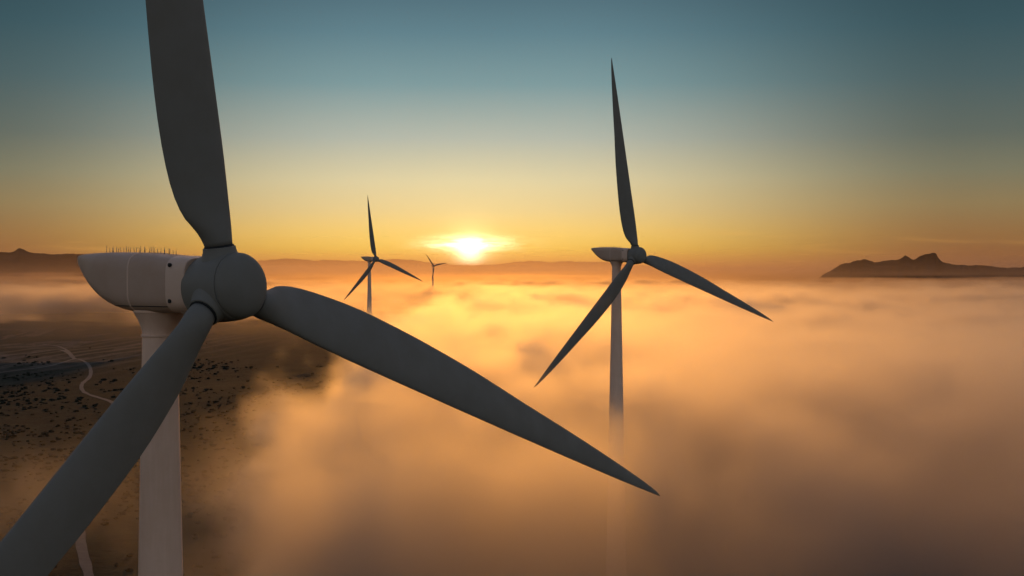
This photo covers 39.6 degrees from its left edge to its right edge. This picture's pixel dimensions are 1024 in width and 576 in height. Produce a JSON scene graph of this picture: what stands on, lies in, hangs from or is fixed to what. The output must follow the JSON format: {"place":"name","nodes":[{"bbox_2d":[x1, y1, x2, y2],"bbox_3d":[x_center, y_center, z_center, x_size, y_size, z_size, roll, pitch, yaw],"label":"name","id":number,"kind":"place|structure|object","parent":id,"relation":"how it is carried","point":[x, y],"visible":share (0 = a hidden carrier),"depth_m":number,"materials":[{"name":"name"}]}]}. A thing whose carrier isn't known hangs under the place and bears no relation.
{"place":"outdoors","nodes":[
{"label":"outdoors","id":0,"kind":"place"},
{"bbox_2d":[4,350,74,358],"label":"dirt track","id":1,"kind":"structure","parent":0,"point":[50,350],"depth_m":1091.10,"materials":[{"name":"soil"}]},
{"bbox_2d":[0,248,88,284],"bbox_3d":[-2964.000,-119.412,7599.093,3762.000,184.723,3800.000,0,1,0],"label":"mountains","id":2,"kind":"structure","parent":0,"point":[19,266],"depth_m":6709.38,"materials":[{"name":"brown stone"}]},
{"bbox_2d":[0,359,113,575],"bbox_3d":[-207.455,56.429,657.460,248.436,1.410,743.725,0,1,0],"label":"dirt track","id":3,"kind":"structure","parent":0,"point":[85,563],"depth_m":337.10,"materials":[{"name":"soil"}]},
{"bbox_2d":[44,344,75,358],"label":"dirt track","id":4,"kind":"structure","parent":0,"point":[69,352],"depth_m":1134.81,"materials":[{"name":"soil"}]},
{"bbox_2d":[0,272,1023,575],"bbox_3d":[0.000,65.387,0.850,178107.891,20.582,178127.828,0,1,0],"label":"ground","id":5,"kind":"structure","parent":0,"point":[806,430],"depth_m":583.94,"materials":[{"name":"brown soil"}]},
{"bbox_2d":[0,343,485,575],"bbox_3d":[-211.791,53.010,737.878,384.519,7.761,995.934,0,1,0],"label":"scrub","id":6,"kind":"object","parent":5,"relation":"on","point":[230,519],"visible":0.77,"depth_m":464.85,"materials":[{"name":"green plant"}]},
{"bbox_2d":[0,0,659,575],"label":"wind turbine","id":7,"kind":"object","parent":5,"relation":"on","point":[178,306],"visible":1,"depth_m":57.59,"materials":[{"name":"white paint"}]},
{"bbox_2d":[344,195,422,386],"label":"wind turbine","id":8,"kind":"object","parent":5,"relation":"on","point":[369,373],"visible":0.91,"depth_m":725.12,"materials":[{"name":"paint"}]},
{"bbox_2d":[427,256,444,297],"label":"wind turbine","id":9,"kind":"object","parent":5,"relation":"on","point":[432,265],"visible":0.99,"depth_m":2851.91,"materials":[{"name":"paint"}]},
{"bbox_2d":[534,58,772,575],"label":"wind turbine","id":10,"kind":"object","parent":5,"relation":"on","point":[617,257],"visible":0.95,"depth_m":238.87,"materials":[{"name":"white paint"}]},
{"bbox_2d":[0,0,1023,268],"label":"sky","id":11,"kind":"structure","parent":0,"point":[810,134],"materials":[{"name":"blue"}]},
{"bbox_2d":[257,258,832,271],"bbox_3d":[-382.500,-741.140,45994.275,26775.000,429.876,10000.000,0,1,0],"label":"mountains","id":12,"kind":"structure","parent":0,"point":[287,265],"depth_m":43617.61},
{"bbox_2d":[808,253,1023,288],"bbox_3d":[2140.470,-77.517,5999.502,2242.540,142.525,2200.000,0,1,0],"label":"mountains","id":13,"kind":"structure","parent":0,"point":[928,271],"depth_m":5492.20,"materials":[{"name":"brown stone"}]}
]}

